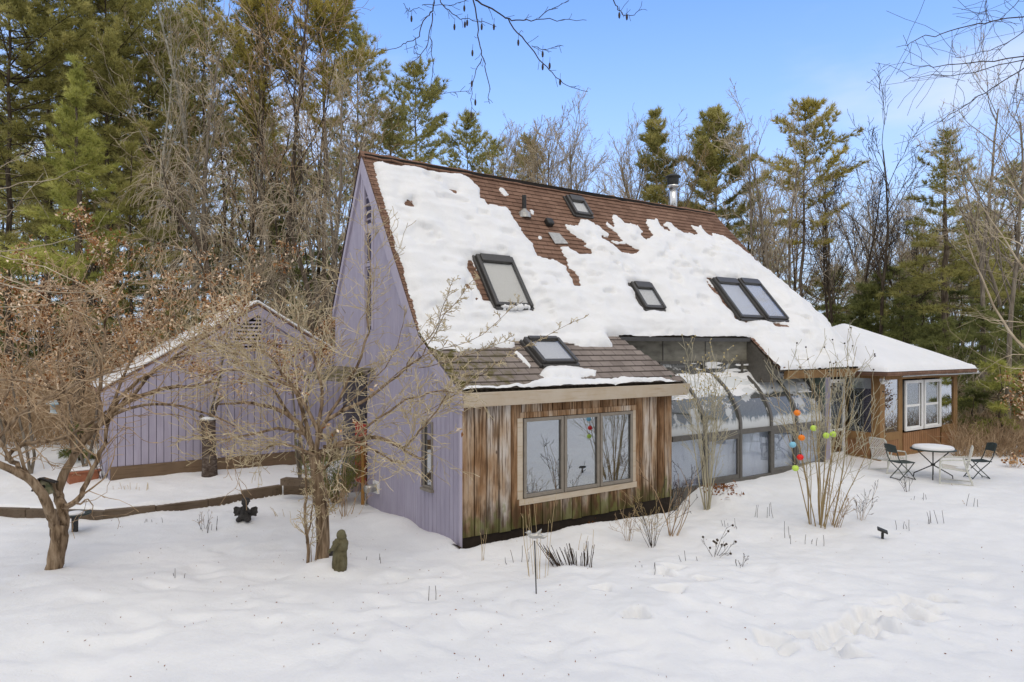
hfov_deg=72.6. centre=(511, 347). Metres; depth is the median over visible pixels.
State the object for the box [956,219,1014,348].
pine tree
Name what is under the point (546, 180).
bare tree
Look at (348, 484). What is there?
evergreen shrub
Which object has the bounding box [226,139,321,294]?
pine tree
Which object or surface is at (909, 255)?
bare tree
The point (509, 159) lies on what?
bare tree
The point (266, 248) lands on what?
bare tree
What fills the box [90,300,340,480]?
garage
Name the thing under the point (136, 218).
pine tree
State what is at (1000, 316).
bare tree
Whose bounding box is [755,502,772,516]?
cut stems
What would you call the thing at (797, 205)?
bare tree
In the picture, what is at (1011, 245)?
bare tree
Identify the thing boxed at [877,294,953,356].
hemlock tree
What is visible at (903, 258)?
pine tree
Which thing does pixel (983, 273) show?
bare tree
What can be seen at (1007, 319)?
hemlock tree
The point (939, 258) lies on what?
bare tree
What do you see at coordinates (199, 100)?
pine tree
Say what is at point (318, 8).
pine tree
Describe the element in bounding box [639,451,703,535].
bare shrub
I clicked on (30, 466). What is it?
leafy sapling
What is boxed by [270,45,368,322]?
bare tree
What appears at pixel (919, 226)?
bare tree
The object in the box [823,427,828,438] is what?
hanging ball
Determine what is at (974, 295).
hemlock tree
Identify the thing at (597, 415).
window
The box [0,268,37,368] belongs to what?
hemlock tree
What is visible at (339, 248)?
hemlock tree
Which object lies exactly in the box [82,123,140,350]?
bare tree
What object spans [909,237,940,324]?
bare tree
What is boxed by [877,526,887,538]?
solar light
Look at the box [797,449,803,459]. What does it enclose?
hanging ball
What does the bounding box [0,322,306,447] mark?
undergrowth
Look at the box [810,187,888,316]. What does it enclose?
bare tree
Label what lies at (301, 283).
hemlock tree
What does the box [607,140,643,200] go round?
bare tree
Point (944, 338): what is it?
hemlock tree
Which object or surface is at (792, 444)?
hanging ball
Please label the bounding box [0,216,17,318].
pine tree
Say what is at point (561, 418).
window
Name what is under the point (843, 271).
bare tree
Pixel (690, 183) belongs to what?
bare tree
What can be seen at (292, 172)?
bare tree
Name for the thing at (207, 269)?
weeping tree
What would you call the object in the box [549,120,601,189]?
bare tree
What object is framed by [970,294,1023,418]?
hemlock tree
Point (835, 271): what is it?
bare tree
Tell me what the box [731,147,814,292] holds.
bare tree
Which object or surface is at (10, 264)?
pine tree
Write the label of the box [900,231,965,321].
pine tree
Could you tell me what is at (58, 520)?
fruit tree
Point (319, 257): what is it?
bare tree
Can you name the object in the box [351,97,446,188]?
pine tree
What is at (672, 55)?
sky
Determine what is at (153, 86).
pine tree
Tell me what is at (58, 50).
pine tree
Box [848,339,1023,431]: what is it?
undergrowth
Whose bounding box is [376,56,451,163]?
pine tree
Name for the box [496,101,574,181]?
bare tree
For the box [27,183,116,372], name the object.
pine tree
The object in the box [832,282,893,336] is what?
hemlock tree
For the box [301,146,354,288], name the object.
pine tree
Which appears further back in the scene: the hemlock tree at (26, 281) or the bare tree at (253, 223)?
the hemlock tree at (26, 281)
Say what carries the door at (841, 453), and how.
in the timber house at (583, 412)
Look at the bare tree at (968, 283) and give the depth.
44.81 m
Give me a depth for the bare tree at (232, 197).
44.05 m
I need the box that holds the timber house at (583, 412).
[304,150,863,548]
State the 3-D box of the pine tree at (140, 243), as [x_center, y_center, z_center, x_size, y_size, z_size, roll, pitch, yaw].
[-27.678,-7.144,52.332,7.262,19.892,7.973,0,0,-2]
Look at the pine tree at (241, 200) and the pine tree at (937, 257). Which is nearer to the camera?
the pine tree at (937, 257)
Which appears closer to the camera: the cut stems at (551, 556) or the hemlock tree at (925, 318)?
the cut stems at (551, 556)
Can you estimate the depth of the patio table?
17.59 m
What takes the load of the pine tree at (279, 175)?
on the snow ground
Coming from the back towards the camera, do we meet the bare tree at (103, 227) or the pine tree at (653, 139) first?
the pine tree at (653, 139)
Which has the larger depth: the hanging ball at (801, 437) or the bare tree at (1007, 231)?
the bare tree at (1007, 231)
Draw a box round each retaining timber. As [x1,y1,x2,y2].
[0,507,103,519]
[104,494,242,518]
[241,484,281,499]
[280,477,310,486]
[283,486,312,494]
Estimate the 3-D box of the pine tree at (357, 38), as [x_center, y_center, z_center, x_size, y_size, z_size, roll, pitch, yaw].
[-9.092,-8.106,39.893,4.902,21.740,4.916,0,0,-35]
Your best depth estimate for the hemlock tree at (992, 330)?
26.79 m
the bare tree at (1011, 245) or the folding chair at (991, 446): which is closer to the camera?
the folding chair at (991, 446)
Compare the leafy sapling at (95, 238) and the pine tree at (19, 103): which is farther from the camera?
the pine tree at (19, 103)
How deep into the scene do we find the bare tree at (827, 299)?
40.05 m
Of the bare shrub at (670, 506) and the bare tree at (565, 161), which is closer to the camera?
the bare shrub at (670, 506)
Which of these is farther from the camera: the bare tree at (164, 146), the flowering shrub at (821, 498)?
the bare tree at (164, 146)
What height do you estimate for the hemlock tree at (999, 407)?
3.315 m
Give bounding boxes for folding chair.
[884,443,915,480]
[963,442,996,478]
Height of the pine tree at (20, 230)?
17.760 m
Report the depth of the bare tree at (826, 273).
38.14 m
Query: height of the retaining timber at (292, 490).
0.487 m
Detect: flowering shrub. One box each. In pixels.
[702,524,736,556]
[750,319,897,528]
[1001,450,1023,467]
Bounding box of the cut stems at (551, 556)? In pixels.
[538,542,594,567]
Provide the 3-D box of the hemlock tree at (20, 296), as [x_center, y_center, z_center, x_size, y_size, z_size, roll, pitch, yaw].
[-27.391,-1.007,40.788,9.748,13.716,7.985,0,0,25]
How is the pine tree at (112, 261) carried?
on the snow ground
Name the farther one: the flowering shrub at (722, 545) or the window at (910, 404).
the window at (910, 404)
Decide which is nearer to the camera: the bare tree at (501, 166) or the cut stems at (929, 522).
the cut stems at (929, 522)
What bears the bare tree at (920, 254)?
on the snow ground
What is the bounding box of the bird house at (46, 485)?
[31,477,57,494]
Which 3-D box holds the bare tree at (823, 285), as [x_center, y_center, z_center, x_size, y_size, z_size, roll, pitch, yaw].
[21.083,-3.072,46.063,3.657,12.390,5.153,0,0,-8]
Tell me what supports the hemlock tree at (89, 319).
on the snow ground
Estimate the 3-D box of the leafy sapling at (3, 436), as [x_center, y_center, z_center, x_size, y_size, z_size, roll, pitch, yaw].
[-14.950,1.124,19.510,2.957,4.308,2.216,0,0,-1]
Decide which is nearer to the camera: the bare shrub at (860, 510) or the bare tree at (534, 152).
the bare shrub at (860, 510)
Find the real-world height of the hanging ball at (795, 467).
0.218 m
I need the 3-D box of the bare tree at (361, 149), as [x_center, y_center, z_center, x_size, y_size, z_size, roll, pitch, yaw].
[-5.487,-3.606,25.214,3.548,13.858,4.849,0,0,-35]
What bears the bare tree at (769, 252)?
on the snow ground
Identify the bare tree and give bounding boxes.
[0,131,34,359]
[0,139,118,319]
[1,5,127,371]
[2,62,101,374]
[3,27,193,376]
[3,153,30,377]
[55,11,227,367]
[61,7,247,342]
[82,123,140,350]
[89,0,249,315]
[110,0,260,325]
[112,110,178,295]
[120,97,225,335]
[132,135,192,331]
[164,26,291,308]
[170,92,348,303]
[172,60,280,293]
[185,0,322,302]
[186,174,248,311]
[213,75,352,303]
[214,0,371,314]
[223,1,382,328]
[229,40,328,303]
[256,36,347,335]
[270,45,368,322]
[291,23,403,338]
[306,59,399,266]
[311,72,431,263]
[472,113,537,179]
[485,149,529,180]
[489,129,571,186]
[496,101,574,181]
[500,105,604,193]
[514,118,558,186]
[521,88,614,193]
[533,134,606,193]
[545,120,590,187]
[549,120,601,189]
[584,164,638,196]
[586,119,652,197]
[607,102,663,199]
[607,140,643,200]
[609,107,721,200]
[654,132,756,216]
[704,109,789,259]
[707,98,801,273]
[710,77,811,268]
[721,211,774,267]
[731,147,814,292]
[735,175,804,277]
[743,174,785,275]
[748,176,815,295]
[758,156,840,304]
[763,100,877,294]
[764,159,835,307]
[773,144,871,325]
[778,148,867,314]
[792,207,860,320]
[799,63,943,334]
[801,156,871,318]
[808,231,875,313]
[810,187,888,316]
[821,172,901,315]
[828,181,878,292]
[832,158,930,299]
[833,172,935,323]
[833,179,950,330]
[835,200,939,342]
[839,152,931,318]
[878,0,1023,153]
[884,203,961,342]
[891,202,937,319]
[891,206,941,324]
[892,97,1023,396]
[900,225,932,316]
[909,164,1006,286]
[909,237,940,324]
[915,20,1023,423]
[920,208,966,359]
[924,229,974,327]
[925,224,1020,372]
[934,216,966,315]
[935,127,1023,392]
[944,57,1023,432]
[961,199,1023,331]
[965,200,1022,320]
[966,171,1023,325]
[988,185,1023,315]
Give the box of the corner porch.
[833,324,979,460]
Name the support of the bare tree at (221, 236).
on the snow ground
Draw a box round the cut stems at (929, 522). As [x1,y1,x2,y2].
[927,512,943,523]
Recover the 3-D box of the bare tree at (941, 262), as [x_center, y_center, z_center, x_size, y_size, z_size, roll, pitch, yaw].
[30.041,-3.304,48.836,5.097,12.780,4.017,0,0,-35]
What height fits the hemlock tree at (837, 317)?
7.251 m
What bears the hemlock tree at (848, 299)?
on the snow ground
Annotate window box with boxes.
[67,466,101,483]
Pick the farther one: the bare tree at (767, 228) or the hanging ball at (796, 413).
the bare tree at (767, 228)
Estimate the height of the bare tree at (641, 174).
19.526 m
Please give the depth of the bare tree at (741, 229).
42.45 m
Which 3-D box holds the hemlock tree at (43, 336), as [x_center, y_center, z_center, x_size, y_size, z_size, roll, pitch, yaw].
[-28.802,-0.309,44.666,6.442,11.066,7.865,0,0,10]
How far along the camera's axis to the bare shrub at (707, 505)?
14.93 m
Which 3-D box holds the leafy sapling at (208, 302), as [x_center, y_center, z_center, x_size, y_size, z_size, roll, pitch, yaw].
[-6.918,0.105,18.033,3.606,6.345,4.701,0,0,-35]
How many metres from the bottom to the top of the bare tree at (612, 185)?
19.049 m
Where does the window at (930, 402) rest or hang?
in the corner porch
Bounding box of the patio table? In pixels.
[910,443,956,479]
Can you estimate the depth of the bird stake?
9.83 m
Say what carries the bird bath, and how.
on the snow ground
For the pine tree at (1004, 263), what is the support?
on the snow ground
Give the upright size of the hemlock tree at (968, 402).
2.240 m
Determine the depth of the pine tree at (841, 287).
58.52 m
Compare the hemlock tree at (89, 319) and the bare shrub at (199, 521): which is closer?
the bare shrub at (199, 521)
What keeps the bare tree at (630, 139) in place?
on the snow ground
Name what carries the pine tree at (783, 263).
on the snow ground
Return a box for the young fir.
[58,424,95,460]
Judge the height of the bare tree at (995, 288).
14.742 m
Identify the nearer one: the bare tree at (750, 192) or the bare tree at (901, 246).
the bare tree at (750, 192)
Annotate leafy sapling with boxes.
[0,234,75,473]
[0,335,44,455]
[13,251,139,466]
[55,202,210,362]
[87,297,165,377]
[172,237,311,416]
[266,310,334,477]
[994,367,1023,418]
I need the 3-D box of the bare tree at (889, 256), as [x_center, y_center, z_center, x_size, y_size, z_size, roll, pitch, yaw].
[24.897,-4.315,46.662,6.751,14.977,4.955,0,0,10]
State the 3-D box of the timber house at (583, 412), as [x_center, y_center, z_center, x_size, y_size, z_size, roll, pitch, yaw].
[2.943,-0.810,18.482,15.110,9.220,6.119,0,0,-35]
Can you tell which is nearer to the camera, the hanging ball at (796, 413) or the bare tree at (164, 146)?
the hanging ball at (796, 413)
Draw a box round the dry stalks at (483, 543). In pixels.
[480,533,486,554]
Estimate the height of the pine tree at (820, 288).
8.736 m
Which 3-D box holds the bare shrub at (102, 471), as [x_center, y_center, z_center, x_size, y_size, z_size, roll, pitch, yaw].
[-10.052,2.276,16.977,0.872,2.012,1.142,0,0,-35]
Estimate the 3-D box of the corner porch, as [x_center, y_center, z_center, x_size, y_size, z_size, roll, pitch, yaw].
[11.540,1.380,24.101,6.265,4.440,5.950,0,0,-35]
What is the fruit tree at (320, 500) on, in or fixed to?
on the snow ground
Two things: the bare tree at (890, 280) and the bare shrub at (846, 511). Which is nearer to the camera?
the bare shrub at (846, 511)
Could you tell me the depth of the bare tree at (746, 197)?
42.98 m
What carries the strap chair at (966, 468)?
on the snow ground
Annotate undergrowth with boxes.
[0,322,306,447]
[6,265,334,427]
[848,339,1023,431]
[848,359,1023,458]
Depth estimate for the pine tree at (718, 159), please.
42.04 m
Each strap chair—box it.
[868,437,906,473]
[939,445,973,485]
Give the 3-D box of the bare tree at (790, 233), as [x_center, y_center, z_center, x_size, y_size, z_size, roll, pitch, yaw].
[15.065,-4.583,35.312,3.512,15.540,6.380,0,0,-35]
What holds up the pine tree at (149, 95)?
on the snow ground
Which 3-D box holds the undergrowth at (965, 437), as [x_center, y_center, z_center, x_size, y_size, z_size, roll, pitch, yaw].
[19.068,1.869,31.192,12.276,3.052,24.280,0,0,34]
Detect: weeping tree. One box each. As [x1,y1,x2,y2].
[111,122,338,330]
[221,253,305,327]
[233,166,340,342]
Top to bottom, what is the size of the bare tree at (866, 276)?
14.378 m
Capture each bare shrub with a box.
[84,412,114,478]
[193,511,211,530]
[300,457,375,518]
[610,495,641,540]
[621,491,678,547]
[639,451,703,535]
[674,334,746,509]
[821,478,855,527]
[853,480,877,520]
[897,474,912,490]
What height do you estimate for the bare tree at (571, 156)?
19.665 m
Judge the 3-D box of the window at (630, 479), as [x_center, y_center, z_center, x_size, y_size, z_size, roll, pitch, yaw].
[2.108,2.060,14.435,0.920,1.480,0.210,0,0,-35]
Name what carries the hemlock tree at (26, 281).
on the snow ground
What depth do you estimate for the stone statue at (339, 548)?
10.80 m
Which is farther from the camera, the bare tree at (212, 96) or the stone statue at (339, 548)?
the bare tree at (212, 96)
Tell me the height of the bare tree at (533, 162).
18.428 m
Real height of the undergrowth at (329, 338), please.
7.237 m
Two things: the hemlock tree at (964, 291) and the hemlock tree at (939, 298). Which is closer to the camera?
the hemlock tree at (964, 291)
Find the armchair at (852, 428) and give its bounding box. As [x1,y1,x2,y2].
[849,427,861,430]
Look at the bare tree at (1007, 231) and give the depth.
53.08 m
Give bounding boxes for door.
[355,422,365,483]
[830,379,844,458]
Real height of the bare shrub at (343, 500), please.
1.258 m
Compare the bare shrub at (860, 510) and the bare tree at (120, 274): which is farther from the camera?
the bare tree at (120, 274)
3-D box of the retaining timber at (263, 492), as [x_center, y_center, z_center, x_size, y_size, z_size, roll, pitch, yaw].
[-5.869,3.512,16.335,0.160,0.476,0.963,0,0,43]
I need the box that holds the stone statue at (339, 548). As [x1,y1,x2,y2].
[328,529,347,571]
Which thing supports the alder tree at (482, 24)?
on the snow ground
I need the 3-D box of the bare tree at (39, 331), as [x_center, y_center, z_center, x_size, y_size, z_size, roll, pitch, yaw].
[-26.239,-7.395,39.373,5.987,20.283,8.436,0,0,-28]
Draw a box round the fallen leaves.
[587,480,743,523]
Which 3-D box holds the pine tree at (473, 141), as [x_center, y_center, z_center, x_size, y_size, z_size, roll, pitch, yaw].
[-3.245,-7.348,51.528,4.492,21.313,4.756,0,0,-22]
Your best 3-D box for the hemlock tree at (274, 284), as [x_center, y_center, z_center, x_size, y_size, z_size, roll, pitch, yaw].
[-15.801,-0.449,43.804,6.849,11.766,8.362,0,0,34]
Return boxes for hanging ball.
[789,441,795,447]
[792,461,798,470]
[794,404,800,415]
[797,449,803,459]
[798,432,804,440]
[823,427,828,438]
[830,428,835,436]
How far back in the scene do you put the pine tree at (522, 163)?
53.62 m
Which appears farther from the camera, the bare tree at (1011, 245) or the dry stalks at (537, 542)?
the bare tree at (1011, 245)
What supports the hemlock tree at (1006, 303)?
on the snow ground
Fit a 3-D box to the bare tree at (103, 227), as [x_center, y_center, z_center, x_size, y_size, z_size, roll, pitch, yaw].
[-20.406,-8.597,36.489,9.533,22.920,6.766,0,0,1]
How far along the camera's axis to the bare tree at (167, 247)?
41.31 m
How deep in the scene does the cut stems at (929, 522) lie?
13.41 m
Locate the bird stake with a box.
[525,529,547,593]
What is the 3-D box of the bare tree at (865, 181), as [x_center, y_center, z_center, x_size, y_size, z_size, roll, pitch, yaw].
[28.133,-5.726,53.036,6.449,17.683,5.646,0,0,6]
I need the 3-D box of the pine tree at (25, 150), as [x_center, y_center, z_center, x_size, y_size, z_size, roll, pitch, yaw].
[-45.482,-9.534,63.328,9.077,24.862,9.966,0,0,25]
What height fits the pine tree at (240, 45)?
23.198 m
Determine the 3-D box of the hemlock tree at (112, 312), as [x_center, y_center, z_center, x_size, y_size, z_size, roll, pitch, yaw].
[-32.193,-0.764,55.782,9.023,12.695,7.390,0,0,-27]
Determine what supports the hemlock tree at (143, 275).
on the snow ground
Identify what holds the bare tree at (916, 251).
on the snow ground
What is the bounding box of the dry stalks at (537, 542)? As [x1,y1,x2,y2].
[521,492,556,578]
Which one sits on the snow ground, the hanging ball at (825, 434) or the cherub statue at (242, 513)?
the cherub statue at (242, 513)
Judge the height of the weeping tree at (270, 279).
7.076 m
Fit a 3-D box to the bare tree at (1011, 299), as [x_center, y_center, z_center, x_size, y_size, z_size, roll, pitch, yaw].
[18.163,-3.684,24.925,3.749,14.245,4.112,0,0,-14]
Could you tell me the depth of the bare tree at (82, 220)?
41.45 m
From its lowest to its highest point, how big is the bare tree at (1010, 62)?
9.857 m
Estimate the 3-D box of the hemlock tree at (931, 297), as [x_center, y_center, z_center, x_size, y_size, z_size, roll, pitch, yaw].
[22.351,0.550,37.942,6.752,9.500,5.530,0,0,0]
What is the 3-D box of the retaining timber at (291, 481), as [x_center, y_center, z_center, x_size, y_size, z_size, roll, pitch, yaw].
[-4.903,3.080,16.001,0.814,0.160,0.240,0,0,15]
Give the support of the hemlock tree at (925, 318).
on the snow ground
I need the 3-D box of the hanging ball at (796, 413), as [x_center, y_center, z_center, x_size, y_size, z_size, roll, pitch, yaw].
[5.363,1.169,13.100,0.124,0.218,0.122,0,0,-35]
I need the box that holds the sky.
[0,0,1023,346]
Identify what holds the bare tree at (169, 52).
on the snow ground
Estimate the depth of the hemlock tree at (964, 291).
37.56 m
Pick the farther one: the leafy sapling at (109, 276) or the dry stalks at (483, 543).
the leafy sapling at (109, 276)
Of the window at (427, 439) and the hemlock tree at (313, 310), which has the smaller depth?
the window at (427, 439)
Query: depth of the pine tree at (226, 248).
64.09 m
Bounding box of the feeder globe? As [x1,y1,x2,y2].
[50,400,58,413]
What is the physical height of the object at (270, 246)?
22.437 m
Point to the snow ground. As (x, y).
(854, 598)
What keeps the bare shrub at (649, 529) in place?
on the snow ground
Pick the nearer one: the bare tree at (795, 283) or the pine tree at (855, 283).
the bare tree at (795, 283)
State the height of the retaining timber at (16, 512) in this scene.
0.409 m
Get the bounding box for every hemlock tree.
[0,219,115,388]
[0,239,44,373]
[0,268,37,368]
[13,273,101,386]
[37,267,123,373]
[59,268,137,361]
[87,285,155,363]
[90,223,190,362]
[169,234,235,335]
[187,182,336,344]
[208,265,244,310]
[221,251,303,323]
[276,252,321,314]
[296,280,320,335]
[302,242,342,340]
[813,266,865,324]
[821,301,849,323]
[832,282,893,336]
[841,298,869,321]
[848,267,919,340]
[851,264,958,358]
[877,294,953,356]
[894,277,987,392]
[900,301,930,346]
[912,316,992,417]
[913,294,959,346]
[917,268,1023,384]
[939,303,1023,430]
[954,278,1023,374]
[957,387,998,428]
[958,354,1023,443]
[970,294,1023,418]
[976,274,1023,350]
[989,275,1023,373]
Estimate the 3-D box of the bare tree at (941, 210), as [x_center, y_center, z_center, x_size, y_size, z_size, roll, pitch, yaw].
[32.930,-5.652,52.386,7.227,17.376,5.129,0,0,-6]
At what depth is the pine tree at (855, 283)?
57.30 m
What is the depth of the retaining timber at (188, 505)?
14.93 m
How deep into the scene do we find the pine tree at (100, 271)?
56.13 m
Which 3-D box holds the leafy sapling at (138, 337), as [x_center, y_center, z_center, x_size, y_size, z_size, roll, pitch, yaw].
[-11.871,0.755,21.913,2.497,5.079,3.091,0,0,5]
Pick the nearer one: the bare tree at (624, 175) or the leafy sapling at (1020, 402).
the leafy sapling at (1020, 402)
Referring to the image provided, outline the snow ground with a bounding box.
[0,350,1023,681]
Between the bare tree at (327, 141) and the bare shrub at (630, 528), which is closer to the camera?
the bare shrub at (630, 528)
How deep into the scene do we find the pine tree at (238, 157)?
36.73 m
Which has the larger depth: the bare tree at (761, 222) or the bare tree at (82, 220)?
the bare tree at (82, 220)
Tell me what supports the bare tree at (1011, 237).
on the snow ground
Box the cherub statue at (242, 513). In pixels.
[233,497,257,521]
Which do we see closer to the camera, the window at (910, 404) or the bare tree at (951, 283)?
the window at (910, 404)
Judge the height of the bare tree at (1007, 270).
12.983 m
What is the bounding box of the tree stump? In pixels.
[199,397,219,477]
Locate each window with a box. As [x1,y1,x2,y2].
[420,420,433,492]
[523,416,563,497]
[564,413,599,491]
[600,411,632,485]
[902,379,923,430]
[922,378,941,428]
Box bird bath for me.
[69,509,91,531]
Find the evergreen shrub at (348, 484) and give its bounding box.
[286,433,370,502]
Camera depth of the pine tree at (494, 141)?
55.69 m
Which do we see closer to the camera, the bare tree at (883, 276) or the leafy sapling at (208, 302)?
the leafy sapling at (208, 302)
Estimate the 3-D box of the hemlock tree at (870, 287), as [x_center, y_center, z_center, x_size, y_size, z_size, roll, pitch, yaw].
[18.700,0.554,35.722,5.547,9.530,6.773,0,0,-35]
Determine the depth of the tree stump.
17.26 m
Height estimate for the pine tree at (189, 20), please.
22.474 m
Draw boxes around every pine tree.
[0,0,122,373]
[0,0,174,384]
[0,105,49,353]
[0,155,65,296]
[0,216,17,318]
[0,236,88,284]
[4,0,190,369]
[7,51,127,439]
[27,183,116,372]
[29,62,162,336]
[52,139,209,359]
[64,213,117,365]
[80,0,229,348]
[97,134,201,309]
[98,0,276,330]
[103,66,241,333]
[132,180,217,315]
[156,0,247,312]
[186,0,316,304]
[199,92,316,298]
[203,224,247,304]
[214,0,289,299]
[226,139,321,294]
[247,142,346,308]
[251,0,389,343]
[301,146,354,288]
[311,20,392,231]
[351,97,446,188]
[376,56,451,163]
[436,107,498,172]
[476,133,512,176]
[498,131,550,180]
[632,105,681,202]
[654,102,774,252]
[750,96,872,313]
[762,242,803,288]
[802,269,844,314]
[814,264,856,313]
[839,270,887,316]
[872,125,1023,379]
[885,251,938,323]
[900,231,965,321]
[928,157,1023,394]
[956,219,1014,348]
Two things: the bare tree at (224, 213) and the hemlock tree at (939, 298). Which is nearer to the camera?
the bare tree at (224, 213)
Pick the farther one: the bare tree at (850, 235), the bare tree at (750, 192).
the bare tree at (850, 235)
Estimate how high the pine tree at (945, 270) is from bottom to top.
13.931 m
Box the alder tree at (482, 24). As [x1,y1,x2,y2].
[376,0,645,117]
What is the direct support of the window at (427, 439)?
in the timber house at (583, 412)
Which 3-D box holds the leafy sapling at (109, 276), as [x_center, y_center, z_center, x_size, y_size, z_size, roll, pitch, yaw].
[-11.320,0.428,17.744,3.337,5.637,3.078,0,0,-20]
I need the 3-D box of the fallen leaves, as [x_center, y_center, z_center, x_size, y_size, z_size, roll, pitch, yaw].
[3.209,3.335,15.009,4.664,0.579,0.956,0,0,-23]
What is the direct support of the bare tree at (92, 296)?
on the snow ground
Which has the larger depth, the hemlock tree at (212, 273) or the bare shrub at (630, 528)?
the hemlock tree at (212, 273)
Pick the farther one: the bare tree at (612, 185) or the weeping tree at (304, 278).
the bare tree at (612, 185)
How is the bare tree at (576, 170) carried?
on the snow ground
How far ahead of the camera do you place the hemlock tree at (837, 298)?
50.58 m
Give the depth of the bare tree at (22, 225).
55.42 m
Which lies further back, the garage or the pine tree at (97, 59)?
the pine tree at (97, 59)
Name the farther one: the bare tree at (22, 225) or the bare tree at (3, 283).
the bare tree at (22, 225)
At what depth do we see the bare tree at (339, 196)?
27.32 m
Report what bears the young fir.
on the snow ground
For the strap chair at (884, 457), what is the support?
on the snow ground
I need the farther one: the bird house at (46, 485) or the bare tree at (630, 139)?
the bare tree at (630, 139)
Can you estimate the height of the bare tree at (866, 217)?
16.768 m
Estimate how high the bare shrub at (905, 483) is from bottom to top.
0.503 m
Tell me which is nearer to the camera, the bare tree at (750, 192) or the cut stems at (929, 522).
the cut stems at (929, 522)
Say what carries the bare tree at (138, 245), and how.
on the snow ground
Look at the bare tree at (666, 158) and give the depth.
43.58 m
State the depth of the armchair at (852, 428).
22.56 m
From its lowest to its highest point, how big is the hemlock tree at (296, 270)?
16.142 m
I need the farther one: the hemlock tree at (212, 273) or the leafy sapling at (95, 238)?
the hemlock tree at (212, 273)
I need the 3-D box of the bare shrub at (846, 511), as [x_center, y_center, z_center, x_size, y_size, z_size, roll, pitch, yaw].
[6.353,3.023,13.548,0.598,0.984,1.236,0,0,17]
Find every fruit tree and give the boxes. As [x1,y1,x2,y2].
[0,235,351,569]
[137,191,588,562]
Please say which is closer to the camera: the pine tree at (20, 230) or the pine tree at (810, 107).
the pine tree at (810, 107)
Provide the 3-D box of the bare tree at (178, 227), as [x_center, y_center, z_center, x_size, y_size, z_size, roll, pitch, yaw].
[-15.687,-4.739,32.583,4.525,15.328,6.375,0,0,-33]
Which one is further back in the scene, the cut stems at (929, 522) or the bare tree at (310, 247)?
the bare tree at (310, 247)
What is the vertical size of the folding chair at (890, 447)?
1.015 m
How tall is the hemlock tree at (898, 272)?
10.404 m
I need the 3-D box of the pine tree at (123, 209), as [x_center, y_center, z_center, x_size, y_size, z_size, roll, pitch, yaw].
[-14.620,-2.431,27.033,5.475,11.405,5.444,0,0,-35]
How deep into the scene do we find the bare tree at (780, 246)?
47.34 m
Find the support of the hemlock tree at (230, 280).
on the snow ground
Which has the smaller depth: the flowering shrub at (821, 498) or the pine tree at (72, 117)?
the flowering shrub at (821, 498)
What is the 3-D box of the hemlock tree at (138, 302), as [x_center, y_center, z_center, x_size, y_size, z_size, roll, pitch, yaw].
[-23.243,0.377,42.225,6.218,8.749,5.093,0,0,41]
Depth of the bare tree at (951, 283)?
45.33 m
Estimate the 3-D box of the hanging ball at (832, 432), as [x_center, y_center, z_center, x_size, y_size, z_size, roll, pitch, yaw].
[6.042,1.570,13.100,0.124,0.218,0.122,0,0,-35]
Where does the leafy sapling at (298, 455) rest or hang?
on the snow ground

